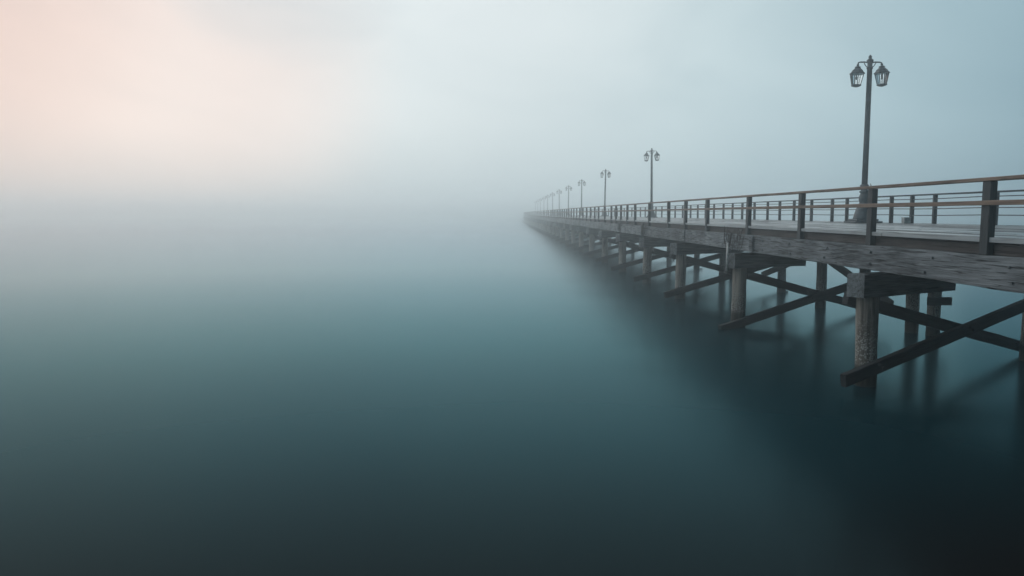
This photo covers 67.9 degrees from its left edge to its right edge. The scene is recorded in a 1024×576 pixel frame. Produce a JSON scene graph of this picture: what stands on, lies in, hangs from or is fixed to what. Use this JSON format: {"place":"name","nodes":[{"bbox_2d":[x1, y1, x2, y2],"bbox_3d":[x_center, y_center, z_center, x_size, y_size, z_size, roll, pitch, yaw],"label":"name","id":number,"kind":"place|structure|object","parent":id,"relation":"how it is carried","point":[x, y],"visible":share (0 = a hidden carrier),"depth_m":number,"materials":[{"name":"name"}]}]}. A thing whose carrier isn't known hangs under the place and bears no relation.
{"place":"outdoors","nodes":[
{"label":"outdoors","id":0,"kind":"place"},
{"bbox_2d":[0,216,1023,575],"bbox_3d":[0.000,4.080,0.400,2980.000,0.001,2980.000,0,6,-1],"label":"water","id":1,"kind":"structure","parent":0,"point":[348,396],"depth_m":15.58,"materials":[{"name":"teal liquid"}]},
{"bbox_2d":[522,214,1023,386],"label":"pier","id":2,"kind":"structure","parent":1,"relation":"in","point":[912,262],"depth_m":20.94,"materials":[{"name":"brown wood"}]},
{"bbox_2d":[550,192,554,214],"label":"lamp post","id":3,"kind":"object","parent":2,"relation":"on","point":[552,194],"visible":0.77,"depth_m":203.83,"materials":[{"name":"metal"}]},
{"bbox_2d":[556,190,561,214],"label":"lamp post","id":4,"kind":"object","parent":2,"relation":"on","point":[560,192],"visible":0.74,"depth_m":178.87,"materials":[{"name":"metal"}]},
{"bbox_2d":[565,186,571,214],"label":"lamp post","id":5,"kind":"object","parent":2,"relation":"on","point":[566,188],"visible":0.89,"depth_m":153.50,"materials":[{"name":"metal"}]},
{"bbox_2d":[578,179,585,215],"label":"lamp post","id":6,"kind":"object","parent":2,"relation":"on","point":[584,182],"visible":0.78,"depth_m":127.15,"materials":[{"name":"metal"}]},
{"bbox_2d":[600,169,610,215],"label":"lamp post","id":7,"kind":"object","parent":2,"relation":"on","point":[608,174],"visible":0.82,"depth_m":98.30,"materials":[{"name":"metal"}]},
{"bbox_2d":[644,148,659,217],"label":"lamp post","id":8,"kind":"object","parent":2,"relation":"on","point":[656,156],"visible":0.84,"depth_m":67.35,"materials":[{"name":"metal"}]},
{"bbox_2d":[726,243,728,270],"bbox_3d":[7.685,-1.108,27.122,0.081,1.001,0.071,0,6,-1],"label":"drain pipe","id":9,"kind":"object","parent":2,"relation":"attached to","point":[727,250],"visible":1,"depth_m":27.10,"materials":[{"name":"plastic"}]},
{"bbox_2d":[524,174,1023,254],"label":"railing","id":10,"kind":"object","parent":2,"relation":"attached to","point":[989,202],"visible":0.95,"depth_m":17.60,"materials":[{"name":"grey wood"}]},
{"bbox_2d":[538,190,1023,224],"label":"railing","id":11,"kind":"object","parent":2,"relation":"on","point":[935,198],"visible":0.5,"depth_m":32.19,"materials":[{"name":"metal"}]},
{"bbox_2d":[844,55,889,222],"bbox_3d":[13.088,-5.473,28.053,1.436,6.120,1.000,0,6,-1],"label":"lamp post","id":12,"kind":"object","parent":2,"relation":"on","point":[881,73],"visible":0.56,"depth_m":27.88,"materials":[{"name":"metal"}]},
{"bbox_2d":[0,0,1023,215],"label":"sky","id":13,"kind":"structure","parent":0,"point":[108,107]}
]}

